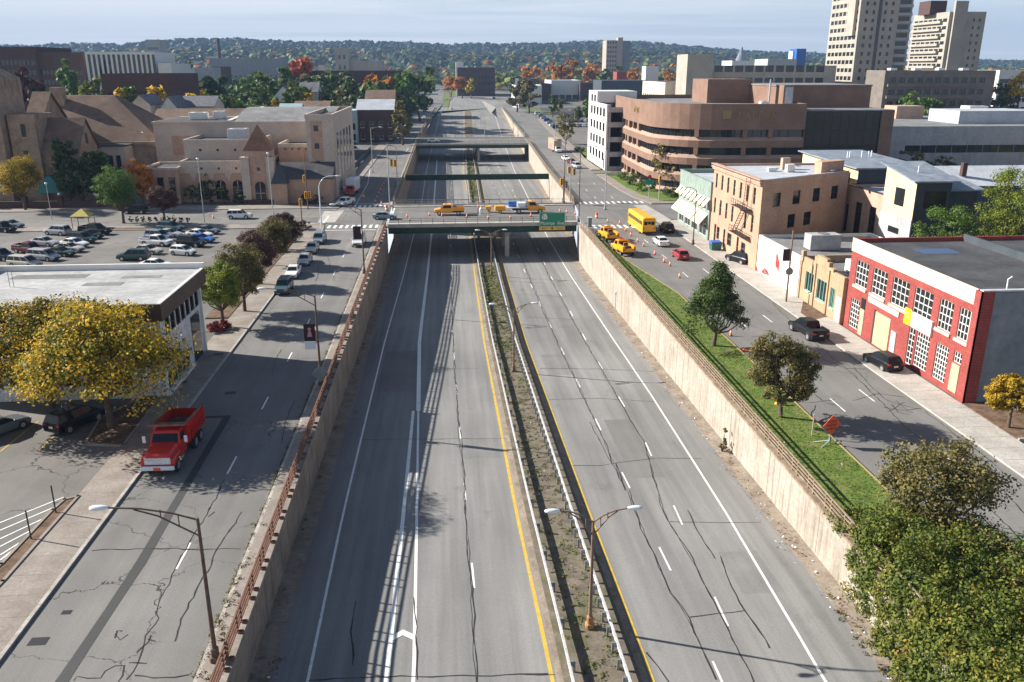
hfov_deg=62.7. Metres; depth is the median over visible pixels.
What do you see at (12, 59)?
brick block
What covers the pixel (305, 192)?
traffic signal
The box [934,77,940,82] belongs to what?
window
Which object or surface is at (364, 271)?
street lamp
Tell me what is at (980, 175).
row house
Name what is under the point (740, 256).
suv
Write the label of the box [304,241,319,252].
sedan
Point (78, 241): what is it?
sedan
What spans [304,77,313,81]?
tree
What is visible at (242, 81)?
tree
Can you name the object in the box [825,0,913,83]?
apartment tower
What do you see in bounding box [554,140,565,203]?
street lamp
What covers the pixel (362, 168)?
sidewalk
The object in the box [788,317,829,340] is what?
pickup truck
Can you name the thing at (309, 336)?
banner
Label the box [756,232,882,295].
mural building
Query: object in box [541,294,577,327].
asphalt patch
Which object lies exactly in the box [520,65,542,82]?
tree
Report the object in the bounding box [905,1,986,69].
apartment tower
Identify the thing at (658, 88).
office block
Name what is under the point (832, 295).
window
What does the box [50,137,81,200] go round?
tree
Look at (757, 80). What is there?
window
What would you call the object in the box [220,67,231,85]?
brick block
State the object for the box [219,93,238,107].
tree
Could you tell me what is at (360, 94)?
tree
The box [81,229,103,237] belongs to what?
sedan
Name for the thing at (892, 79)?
window
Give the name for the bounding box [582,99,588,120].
tree
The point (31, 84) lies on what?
tree
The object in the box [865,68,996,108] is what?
apartment block
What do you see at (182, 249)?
hatchback
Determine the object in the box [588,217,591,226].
signal cabinet
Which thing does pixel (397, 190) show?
railing
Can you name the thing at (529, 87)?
tree
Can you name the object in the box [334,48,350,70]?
school tower
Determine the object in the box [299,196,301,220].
traffic signal
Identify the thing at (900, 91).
window
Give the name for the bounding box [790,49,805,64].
blue tower
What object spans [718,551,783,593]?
asphalt patch
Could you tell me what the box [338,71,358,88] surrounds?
tree
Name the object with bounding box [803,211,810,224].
window
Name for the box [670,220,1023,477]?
sidewalk
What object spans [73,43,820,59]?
hills
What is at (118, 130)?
church
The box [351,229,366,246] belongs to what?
van
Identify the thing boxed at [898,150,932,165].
tree
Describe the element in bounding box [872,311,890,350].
garage door
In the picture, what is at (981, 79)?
window
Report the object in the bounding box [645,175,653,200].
street sign
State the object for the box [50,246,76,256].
sedan
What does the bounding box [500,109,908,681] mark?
gutter
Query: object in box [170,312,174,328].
window
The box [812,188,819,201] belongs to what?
window
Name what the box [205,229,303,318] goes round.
planting bed
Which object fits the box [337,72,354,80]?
tree
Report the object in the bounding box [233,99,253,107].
tree
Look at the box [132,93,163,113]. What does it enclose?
gable house
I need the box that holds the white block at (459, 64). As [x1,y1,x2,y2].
[456,62,462,95]
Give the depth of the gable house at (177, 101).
264.11 m
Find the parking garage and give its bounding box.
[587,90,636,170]
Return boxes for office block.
[194,67,221,89]
[642,81,675,94]
[675,54,836,94]
[991,70,1023,107]
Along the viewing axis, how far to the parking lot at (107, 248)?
137.04 m
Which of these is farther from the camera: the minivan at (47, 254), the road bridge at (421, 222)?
the road bridge at (421, 222)
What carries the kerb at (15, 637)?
on the street at (250, 438)
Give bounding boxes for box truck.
[345,176,359,194]
[548,137,561,152]
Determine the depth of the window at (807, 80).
324.82 m
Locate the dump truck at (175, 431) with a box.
[140,404,204,471]
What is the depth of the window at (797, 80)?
324.55 m
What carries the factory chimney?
on the ground at (502, 89)
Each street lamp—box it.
[89,505,219,663]
[257,287,323,385]
[318,175,339,227]
[329,203,365,273]
[370,126,380,172]
[475,229,506,274]
[489,302,537,371]
[545,505,642,629]
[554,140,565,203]
[578,146,590,221]
[593,146,606,209]
[683,186,696,244]
[782,230,793,301]
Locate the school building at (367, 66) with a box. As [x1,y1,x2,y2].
[349,61,384,70]
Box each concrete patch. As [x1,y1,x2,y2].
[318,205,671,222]
[463,439,501,458]
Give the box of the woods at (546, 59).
[87,46,1022,87]
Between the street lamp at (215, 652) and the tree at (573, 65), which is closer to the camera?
the street lamp at (215, 652)
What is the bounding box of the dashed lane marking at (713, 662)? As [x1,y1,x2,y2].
[450,114,728,681]
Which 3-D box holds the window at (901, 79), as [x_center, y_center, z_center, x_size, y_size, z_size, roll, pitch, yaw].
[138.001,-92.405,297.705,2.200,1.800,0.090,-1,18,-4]
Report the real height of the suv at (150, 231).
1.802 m
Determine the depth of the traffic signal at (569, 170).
183.73 m
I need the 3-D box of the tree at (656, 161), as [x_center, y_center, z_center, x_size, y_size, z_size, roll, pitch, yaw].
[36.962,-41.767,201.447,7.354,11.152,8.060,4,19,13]
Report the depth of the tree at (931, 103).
290.02 m
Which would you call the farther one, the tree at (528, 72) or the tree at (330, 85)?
the tree at (528, 72)
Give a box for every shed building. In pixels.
[512,84,541,103]
[515,78,536,83]
[537,83,550,100]
[545,79,579,99]
[578,82,592,100]
[593,80,648,94]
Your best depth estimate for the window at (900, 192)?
115.30 m
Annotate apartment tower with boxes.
[602,37,630,79]
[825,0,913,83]
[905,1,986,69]
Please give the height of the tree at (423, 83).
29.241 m
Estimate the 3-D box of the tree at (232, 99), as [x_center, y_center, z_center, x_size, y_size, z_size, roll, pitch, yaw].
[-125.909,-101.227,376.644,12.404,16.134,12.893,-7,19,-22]
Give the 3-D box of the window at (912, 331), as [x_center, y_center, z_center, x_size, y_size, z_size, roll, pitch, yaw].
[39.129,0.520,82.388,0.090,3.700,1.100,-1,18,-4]
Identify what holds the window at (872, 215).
in the brick annex
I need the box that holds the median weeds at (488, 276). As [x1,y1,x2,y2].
[465,158,623,681]
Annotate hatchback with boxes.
[168,244,196,255]
[672,248,689,259]
[862,350,903,371]
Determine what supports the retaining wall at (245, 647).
on the ground at (502, 89)
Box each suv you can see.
[0,221,16,232]
[0,248,14,261]
[42,403,104,434]
[43,224,71,235]
[66,231,96,241]
[116,248,150,260]
[124,204,148,213]
[144,228,173,238]
[156,220,183,230]
[176,234,206,247]
[226,209,252,218]
[274,275,293,294]
[571,161,581,168]
[659,221,674,232]
[725,250,747,264]
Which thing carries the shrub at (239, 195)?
on the ground at (502, 89)
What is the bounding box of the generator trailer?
[485,206,491,211]
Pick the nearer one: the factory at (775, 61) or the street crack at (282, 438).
the street crack at (282, 438)
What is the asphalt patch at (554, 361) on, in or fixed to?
on the expressway
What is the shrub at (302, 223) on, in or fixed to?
on the ground at (502, 89)
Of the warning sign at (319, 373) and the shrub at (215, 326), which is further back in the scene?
the shrub at (215, 326)
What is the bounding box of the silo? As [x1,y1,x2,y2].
[788,51,793,58]
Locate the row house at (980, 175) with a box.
[934,162,1023,235]
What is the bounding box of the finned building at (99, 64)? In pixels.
[84,52,194,94]
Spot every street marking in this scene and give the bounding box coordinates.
[0,113,948,568]
[0,216,304,451]
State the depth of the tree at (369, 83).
454.02 m
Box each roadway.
[439,93,519,110]
[492,93,521,108]
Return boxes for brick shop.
[797,250,851,324]
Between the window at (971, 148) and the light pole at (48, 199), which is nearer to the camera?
the light pole at (48, 199)
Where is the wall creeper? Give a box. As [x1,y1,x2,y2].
[839,526,1002,681]
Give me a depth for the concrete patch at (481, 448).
74.45 m
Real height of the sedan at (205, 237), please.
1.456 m
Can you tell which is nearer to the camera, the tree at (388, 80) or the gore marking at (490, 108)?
the tree at (388, 80)
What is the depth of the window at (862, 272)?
91.86 m
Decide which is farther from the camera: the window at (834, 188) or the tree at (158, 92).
the tree at (158, 92)
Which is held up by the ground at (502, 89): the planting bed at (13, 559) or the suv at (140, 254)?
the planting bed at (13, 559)
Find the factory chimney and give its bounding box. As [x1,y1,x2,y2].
[216,38,220,57]
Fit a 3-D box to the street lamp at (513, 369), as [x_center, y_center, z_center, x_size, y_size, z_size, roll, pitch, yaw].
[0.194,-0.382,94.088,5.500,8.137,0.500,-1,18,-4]
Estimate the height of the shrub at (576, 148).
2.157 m
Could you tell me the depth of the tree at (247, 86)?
400.60 m
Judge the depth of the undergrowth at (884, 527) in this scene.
44.41 m
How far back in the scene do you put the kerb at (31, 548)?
55.40 m
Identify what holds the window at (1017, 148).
in the warehouse
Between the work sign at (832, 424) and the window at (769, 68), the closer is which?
the work sign at (832, 424)
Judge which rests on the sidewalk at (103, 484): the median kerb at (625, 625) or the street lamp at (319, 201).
the street lamp at (319, 201)
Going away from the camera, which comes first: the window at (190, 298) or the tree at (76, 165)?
the window at (190, 298)
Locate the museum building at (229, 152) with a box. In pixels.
[144,106,355,204]
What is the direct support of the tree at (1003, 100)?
on the ground at (502, 89)
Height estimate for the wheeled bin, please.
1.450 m
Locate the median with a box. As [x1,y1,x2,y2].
[465,109,641,681]
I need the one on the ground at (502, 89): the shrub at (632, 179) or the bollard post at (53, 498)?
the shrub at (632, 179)
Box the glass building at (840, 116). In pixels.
[749,83,894,162]
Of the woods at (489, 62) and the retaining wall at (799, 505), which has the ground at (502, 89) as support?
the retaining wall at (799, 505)
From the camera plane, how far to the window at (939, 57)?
399.69 m
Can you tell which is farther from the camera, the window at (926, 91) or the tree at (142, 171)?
the window at (926, 91)
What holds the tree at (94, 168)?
on the ground at (502, 89)
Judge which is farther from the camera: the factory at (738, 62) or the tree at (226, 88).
the factory at (738, 62)
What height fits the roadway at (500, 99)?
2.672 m
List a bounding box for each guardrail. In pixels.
[466,171,575,681]
[472,151,631,681]
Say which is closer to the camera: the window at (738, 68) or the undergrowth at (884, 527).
the undergrowth at (884, 527)
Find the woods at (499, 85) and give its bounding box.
[96,46,1023,89]
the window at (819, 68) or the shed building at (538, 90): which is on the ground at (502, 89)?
the shed building at (538, 90)
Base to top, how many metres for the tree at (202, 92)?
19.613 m
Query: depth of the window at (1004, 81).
430.90 m
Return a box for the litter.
[267,275,890,679]
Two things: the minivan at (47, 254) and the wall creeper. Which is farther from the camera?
the minivan at (47, 254)
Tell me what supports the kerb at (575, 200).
on the ground at (502, 89)
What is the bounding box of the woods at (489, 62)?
[134,47,1009,80]
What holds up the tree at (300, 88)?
on the ground at (502, 89)
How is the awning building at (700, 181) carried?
on the ground at (502, 89)
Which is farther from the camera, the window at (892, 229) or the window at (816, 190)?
the window at (816, 190)
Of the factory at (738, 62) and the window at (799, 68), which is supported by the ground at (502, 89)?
the factory at (738, 62)
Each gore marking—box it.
[390,630,414,641]
[481,100,495,113]
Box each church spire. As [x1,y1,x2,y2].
[318,54,324,70]
[736,47,746,60]
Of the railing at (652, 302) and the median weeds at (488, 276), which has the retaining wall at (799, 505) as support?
the railing at (652, 302)
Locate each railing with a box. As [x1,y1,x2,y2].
[209,220,386,681]
[393,139,416,204]
[418,107,434,136]
[502,107,524,136]
[528,139,573,201]
[581,220,923,609]
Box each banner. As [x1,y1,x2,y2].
[303,324,315,349]
[353,226,360,236]
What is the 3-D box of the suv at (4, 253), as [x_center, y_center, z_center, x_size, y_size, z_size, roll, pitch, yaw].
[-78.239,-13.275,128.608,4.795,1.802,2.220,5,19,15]
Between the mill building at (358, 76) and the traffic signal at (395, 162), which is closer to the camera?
the traffic signal at (395, 162)
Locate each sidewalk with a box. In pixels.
[0,142,389,212]
[0,223,323,652]
[0,224,308,231]
[538,119,600,169]
[596,174,675,203]
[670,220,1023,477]
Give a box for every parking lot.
[0,228,305,330]
[0,399,134,561]
[354,142,378,152]
[540,108,582,114]
[555,122,587,148]
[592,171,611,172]
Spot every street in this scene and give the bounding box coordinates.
[0,78,443,681]
[0,209,336,226]
[505,108,1023,608]
[647,205,677,218]
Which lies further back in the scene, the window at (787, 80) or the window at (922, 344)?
the window at (787, 80)
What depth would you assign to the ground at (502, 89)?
241.78 m
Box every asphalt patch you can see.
[55,415,230,681]
[377,351,417,391]
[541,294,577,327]
[541,354,574,374]
[604,419,664,477]
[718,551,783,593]
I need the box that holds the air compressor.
[494,205,510,213]
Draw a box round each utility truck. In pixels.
[434,203,463,215]
[505,199,545,213]
[598,226,619,241]
[610,238,635,255]
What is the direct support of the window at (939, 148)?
in the warehouse
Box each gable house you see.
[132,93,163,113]
[160,95,187,108]
[183,96,224,107]
[274,85,291,104]
[279,103,303,106]
[294,101,332,106]
[299,82,322,100]
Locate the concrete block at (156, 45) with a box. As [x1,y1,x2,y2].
[145,40,167,52]
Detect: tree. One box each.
[0,154,44,209]
[0,291,156,408]
[4,297,200,428]
[13,65,44,107]
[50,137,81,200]
[54,58,79,94]
[64,157,91,200]
[73,151,112,199]
[78,75,103,94]
[89,164,137,222]
[100,161,122,189]
[113,87,131,99]
[120,158,155,203]
[122,85,136,102]
[146,85,166,100]
[146,185,179,219]
[184,93,195,95]
[199,75,228,95]
[200,90,206,95]
[200,259,243,319]
[208,242,267,310]
[215,84,233,92]
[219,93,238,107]
[224,97,240,107]
[227,85,244,100]
[228,78,249,96]
[229,229,278,283]
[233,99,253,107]
[234,71,270,103]
[238,74,255,81]
[239,74,279,106]
[247,97,270,106]
[253,216,293,263]
[264,212,303,242]
[271,85,311,102]
[271,99,280,106]
[276,65,296,87]
[281,81,304,102]
[283,80,298,86]
[287,56,315,76]
[295,73,310,83]
[300,92,314,100]
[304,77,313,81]
[310,87,331,100]
[313,74,337,93]
[318,71,341,93]
[319,87,348,105]
[322,86,336,100]
[332,100,353,107]
[335,78,358,105]
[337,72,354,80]
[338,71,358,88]
[347,94,356,107]
[354,80,385,100]
[358,78,372,89]
[362,72,374,85]
[369,75,392,85]
[384,77,397,89]
[391,99,412,144]
[392,74,412,108]
[393,70,419,115]
[402,66,435,120]
[442,75,455,96]
[453,76,466,97]
[464,78,476,98]
[506,81,524,111]
[518,77,541,113]
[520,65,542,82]
[545,60,566,78]
[548,94,557,116]
[556,96,563,115]
[556,111,576,143]
[561,59,581,79]
[572,106,583,127]
[582,64,599,81]
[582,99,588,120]
[597,66,622,79]
[625,67,640,79]
[651,143,676,176]
[662,63,675,80]
[680,259,750,345]
[745,330,823,416]
[875,434,1021,532]
[898,91,945,115]
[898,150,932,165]
[912,204,986,236]
[930,155,958,165]
[972,165,1023,235]
[983,373,1023,427]
[990,83,1017,107]
[1002,71,1023,107]
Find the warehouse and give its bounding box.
[884,105,1023,165]
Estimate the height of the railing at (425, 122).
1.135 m
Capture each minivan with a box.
[6,254,42,264]
[26,247,60,261]
[311,229,326,243]
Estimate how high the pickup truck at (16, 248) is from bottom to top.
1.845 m
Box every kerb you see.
[0,152,380,661]
[0,395,160,585]
[193,225,379,681]
[390,133,418,205]
[464,110,649,681]
[530,141,578,203]
[595,234,957,556]
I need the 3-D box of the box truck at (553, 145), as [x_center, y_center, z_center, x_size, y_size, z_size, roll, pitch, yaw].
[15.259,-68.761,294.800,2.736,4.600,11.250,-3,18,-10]
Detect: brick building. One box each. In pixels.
[709,157,849,269]
[843,234,1023,403]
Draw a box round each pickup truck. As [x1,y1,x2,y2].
[11,241,45,253]
[77,223,111,233]
[139,234,173,246]
[336,196,354,206]
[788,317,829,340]
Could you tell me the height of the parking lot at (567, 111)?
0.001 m
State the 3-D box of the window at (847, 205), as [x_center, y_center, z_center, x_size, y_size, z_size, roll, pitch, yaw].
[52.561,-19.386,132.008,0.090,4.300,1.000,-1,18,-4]
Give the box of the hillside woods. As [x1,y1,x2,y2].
[0,37,1023,73]
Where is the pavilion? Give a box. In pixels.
[70,209,94,228]
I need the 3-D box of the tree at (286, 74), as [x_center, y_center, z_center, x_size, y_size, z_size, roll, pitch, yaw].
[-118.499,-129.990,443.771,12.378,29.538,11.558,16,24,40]
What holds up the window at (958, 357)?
in the brick building at (945, 314)
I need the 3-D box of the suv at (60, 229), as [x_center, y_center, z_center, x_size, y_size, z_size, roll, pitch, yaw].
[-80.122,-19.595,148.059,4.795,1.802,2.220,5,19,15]
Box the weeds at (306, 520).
[190,232,897,681]
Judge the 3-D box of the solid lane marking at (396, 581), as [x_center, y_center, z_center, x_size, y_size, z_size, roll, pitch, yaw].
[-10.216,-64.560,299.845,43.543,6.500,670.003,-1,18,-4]
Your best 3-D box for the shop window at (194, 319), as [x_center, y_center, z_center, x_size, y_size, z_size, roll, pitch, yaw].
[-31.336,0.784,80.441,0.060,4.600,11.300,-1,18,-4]
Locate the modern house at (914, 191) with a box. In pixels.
[798,150,983,237]
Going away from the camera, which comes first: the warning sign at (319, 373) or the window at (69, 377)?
the window at (69, 377)
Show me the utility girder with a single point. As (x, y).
(476, 177)
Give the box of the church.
[0,68,163,200]
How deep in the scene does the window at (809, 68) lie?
323.44 m
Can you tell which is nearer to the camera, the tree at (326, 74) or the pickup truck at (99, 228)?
the pickup truck at (99, 228)
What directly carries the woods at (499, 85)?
on the hills at (640, 63)
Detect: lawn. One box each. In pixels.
[444,93,449,99]
[523,107,554,113]
[579,150,602,169]
[590,233,1023,681]
[609,176,652,191]
[628,188,678,200]
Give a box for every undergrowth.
[823,502,1023,681]
[980,528,1023,602]
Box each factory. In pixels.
[209,58,287,79]
[722,61,754,64]
[754,59,796,64]
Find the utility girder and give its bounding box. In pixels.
[406,174,548,180]
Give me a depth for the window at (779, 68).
322.57 m
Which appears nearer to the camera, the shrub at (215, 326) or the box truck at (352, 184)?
the shrub at (215, 326)
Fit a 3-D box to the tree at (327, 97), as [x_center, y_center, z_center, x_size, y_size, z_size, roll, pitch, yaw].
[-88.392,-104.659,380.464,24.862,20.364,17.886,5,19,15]
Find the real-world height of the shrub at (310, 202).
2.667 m
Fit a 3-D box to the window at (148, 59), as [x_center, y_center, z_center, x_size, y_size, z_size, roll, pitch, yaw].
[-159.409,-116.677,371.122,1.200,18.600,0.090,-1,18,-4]
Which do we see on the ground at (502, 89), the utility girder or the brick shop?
the brick shop
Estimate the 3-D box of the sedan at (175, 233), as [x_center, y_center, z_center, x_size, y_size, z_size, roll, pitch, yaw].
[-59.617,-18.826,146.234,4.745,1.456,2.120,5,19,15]
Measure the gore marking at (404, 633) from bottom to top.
0.088 m
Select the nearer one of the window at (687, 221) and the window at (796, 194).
the window at (796, 194)
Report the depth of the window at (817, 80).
325.10 m
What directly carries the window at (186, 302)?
in the office building at (167, 292)
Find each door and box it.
[834,296,840,322]
[857,308,864,335]
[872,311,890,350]
[888,330,896,352]
[947,362,959,393]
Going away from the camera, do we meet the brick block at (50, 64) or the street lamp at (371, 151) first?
the street lamp at (371, 151)
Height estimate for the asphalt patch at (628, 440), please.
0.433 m
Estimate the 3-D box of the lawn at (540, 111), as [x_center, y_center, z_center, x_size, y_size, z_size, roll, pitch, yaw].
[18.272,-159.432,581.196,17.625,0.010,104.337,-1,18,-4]
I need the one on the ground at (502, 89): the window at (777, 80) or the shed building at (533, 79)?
the shed building at (533, 79)
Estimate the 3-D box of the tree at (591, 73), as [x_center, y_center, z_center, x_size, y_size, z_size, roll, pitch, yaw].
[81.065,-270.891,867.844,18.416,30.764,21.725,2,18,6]
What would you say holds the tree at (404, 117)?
on the ground at (502, 89)
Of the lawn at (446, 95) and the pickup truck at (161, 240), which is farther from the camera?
the lawn at (446, 95)
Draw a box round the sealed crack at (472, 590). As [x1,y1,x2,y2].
[309,246,769,681]
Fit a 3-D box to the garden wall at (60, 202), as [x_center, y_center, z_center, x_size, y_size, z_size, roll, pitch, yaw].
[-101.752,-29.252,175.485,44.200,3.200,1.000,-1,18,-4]
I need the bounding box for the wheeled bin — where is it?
[709,240,721,249]
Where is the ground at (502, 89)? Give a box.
[0,81,1023,443]
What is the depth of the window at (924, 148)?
226.57 m
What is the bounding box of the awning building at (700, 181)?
[671,169,713,239]
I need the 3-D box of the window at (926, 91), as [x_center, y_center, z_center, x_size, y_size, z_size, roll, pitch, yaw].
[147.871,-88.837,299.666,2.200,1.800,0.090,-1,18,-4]
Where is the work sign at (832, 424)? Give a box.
[815,415,845,447]
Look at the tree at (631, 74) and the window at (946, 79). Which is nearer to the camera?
the window at (946, 79)
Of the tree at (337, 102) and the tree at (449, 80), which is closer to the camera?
the tree at (337, 102)
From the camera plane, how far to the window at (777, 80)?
323.95 m
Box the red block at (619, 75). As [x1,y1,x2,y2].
[613,72,625,79]
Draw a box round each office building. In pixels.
[0,262,207,401]
[613,78,806,191]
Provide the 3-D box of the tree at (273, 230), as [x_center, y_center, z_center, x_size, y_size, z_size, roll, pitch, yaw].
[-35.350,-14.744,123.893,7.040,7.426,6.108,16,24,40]
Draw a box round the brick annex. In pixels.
[842,183,884,234]
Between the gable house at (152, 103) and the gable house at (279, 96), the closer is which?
the gable house at (152, 103)
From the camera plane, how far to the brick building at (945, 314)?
80.19 m
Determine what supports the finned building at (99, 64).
on the ground at (502, 89)
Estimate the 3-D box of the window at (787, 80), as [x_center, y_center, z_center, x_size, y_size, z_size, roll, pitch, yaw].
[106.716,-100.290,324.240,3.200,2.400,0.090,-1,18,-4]
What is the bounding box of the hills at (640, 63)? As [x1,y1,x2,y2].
[176,51,749,77]
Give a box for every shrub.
[184,184,200,203]
[199,172,216,203]
[205,319,231,332]
[217,188,229,203]
[232,190,245,203]
[296,220,312,229]
[299,192,323,204]
[574,146,584,150]
[592,231,601,239]
[616,171,635,179]
[627,174,645,184]
[636,179,655,190]
[660,187,678,197]
[718,428,727,451]
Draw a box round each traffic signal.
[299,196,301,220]
[302,151,310,209]
[387,146,396,209]
[560,176,567,200]
[568,160,575,200]
[658,174,661,200]
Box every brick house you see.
[356,99,396,141]
[365,90,397,126]
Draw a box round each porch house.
[352,108,358,142]
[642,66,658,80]
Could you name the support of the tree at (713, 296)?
on the lawn at (859, 479)
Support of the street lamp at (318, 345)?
on the retaining wall at (245, 647)
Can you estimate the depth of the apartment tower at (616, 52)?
1008.02 m
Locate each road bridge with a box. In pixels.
[387,198,577,256]
[416,135,527,160]
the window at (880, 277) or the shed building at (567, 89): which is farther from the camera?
the shed building at (567, 89)
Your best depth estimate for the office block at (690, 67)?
322.42 m
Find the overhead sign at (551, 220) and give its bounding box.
[539,212,564,229]
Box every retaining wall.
[197,225,388,681]
[392,116,432,236]
[501,107,574,233]
[577,223,977,680]
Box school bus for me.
[628,208,655,232]
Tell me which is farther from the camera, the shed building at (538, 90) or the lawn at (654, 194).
the shed building at (538, 90)
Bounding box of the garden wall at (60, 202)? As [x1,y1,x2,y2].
[0,193,134,207]
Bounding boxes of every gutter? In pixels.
[247,113,435,681]
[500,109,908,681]
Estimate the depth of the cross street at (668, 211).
173.56 m
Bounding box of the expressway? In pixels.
[270,107,890,681]
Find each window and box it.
[64,377,81,386]
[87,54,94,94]
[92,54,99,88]
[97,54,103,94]
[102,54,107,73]
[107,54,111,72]
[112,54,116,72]
[114,364,131,384]
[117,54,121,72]
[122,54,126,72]
[127,54,131,72]
[132,54,136,72]
[137,54,141,72]
[142,54,146,72]
[147,54,151,72]
[152,54,156,72]
[164,317,169,333]
[168,310,203,386]
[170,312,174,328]
[175,308,179,323]
[180,303,184,319]
[185,299,188,315]
[189,295,193,310]
[194,291,197,306]
[685,211,689,225]
[699,221,705,235]
[714,65,722,71]
[725,65,732,71]
[727,233,731,246]
[735,65,742,71]
[745,65,753,71]
[754,78,762,82]
[755,65,763,71]
[764,78,772,82]
[765,65,773,71]
[773,192,780,206]
[774,78,782,82]
[776,65,783,71]
[785,78,792,82]
[786,65,793,71]
[787,214,794,227]
[792,190,799,203]
[795,78,802,82]
[796,65,803,71]
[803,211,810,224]
[803,271,813,294]
[805,78,812,82]
[806,65,813,71]
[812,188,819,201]
[814,278,826,303]
[815,78,822,82]
[816,65,824,71]
[827,287,834,310]
[830,185,837,198]
[843,204,848,230]
[849,298,859,329]
[853,202,861,232]
[855,259,868,288]
[867,206,876,233]
[872,267,887,298]
[887,225,898,233]
[888,89,893,94]
[890,77,895,82]
[891,277,909,309]
[894,187,905,206]
[897,89,902,94]
[899,77,904,82]
[904,145,919,151]
[905,327,915,364]
[907,77,913,82]
[909,56,941,66]
[913,287,933,318]
[913,332,929,370]
[916,77,922,82]
[920,145,935,152]
[923,191,946,207]
[924,89,929,93]
[925,77,931,82]
[932,343,948,382]
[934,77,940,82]
[936,145,951,152]
[937,298,954,332]
[943,77,949,82]
[951,145,966,152]
[952,77,958,82]
[954,351,961,364]
[957,307,971,341]
[961,77,967,82]
[967,145,982,152]
[970,77,975,82]
[979,77,984,82]
[982,145,997,151]
[998,145,1013,151]
[999,79,1008,83]
[1013,145,1023,151]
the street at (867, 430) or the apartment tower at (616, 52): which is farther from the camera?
the apartment tower at (616, 52)
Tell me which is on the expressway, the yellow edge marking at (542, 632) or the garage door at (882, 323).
the yellow edge marking at (542, 632)
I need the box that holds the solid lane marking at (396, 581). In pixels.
[306,111,826,681]
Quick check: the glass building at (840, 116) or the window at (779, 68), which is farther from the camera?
the window at (779, 68)
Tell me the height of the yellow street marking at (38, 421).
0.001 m
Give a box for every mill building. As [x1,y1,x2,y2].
[288,71,402,113]
[457,67,494,95]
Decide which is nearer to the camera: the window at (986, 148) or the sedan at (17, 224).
the sedan at (17, 224)
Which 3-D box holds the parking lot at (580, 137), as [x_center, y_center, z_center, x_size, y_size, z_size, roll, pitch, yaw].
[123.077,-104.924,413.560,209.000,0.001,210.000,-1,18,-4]
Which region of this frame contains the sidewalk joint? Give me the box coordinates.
[0,237,1016,640]
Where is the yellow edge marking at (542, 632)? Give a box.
[463,109,654,681]
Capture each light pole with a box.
[44,182,51,218]
[196,158,204,222]
[266,152,273,214]
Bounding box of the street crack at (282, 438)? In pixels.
[74,256,1023,681]
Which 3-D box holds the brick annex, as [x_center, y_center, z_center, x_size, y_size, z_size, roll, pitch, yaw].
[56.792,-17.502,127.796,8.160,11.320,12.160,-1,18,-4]
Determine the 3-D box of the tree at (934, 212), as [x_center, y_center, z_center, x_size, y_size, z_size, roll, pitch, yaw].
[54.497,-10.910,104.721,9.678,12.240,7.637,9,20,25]
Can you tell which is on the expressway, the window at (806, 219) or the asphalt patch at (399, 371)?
the asphalt patch at (399, 371)
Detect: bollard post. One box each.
[25,510,31,538]
[50,485,56,512]
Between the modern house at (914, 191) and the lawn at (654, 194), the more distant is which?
the lawn at (654, 194)
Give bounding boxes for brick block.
[0,47,70,110]
[37,52,87,94]
[102,73,199,98]
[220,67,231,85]
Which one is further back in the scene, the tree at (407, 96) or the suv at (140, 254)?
the tree at (407, 96)
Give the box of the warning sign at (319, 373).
[311,366,328,381]
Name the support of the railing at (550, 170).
on the retaining wall at (553, 188)
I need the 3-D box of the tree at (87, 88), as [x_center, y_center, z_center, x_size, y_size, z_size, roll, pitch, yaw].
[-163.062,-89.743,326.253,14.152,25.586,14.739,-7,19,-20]
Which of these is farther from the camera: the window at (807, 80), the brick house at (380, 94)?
the brick house at (380, 94)
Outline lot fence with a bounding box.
[355,146,370,168]
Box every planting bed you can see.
[0,498,73,580]
[87,396,157,443]
[112,227,187,228]
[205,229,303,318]
[801,301,826,318]
[963,402,1023,439]
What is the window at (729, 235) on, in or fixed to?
in the brick building at (751, 202)
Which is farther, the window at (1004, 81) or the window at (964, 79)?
the window at (1004, 81)
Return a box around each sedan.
[0,414,31,434]
[3,219,24,227]
[29,236,58,246]
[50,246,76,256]
[53,242,84,251]
[59,237,89,246]
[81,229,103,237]
[133,244,163,254]
[139,258,170,262]
[163,228,183,237]
[184,228,213,235]
[192,233,215,242]
[193,225,220,233]
[284,264,301,277]
[297,253,312,265]
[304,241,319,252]
[372,211,396,219]
[427,138,438,141]
[561,155,568,160]
[652,236,669,246]
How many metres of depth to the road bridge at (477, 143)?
327.21 m

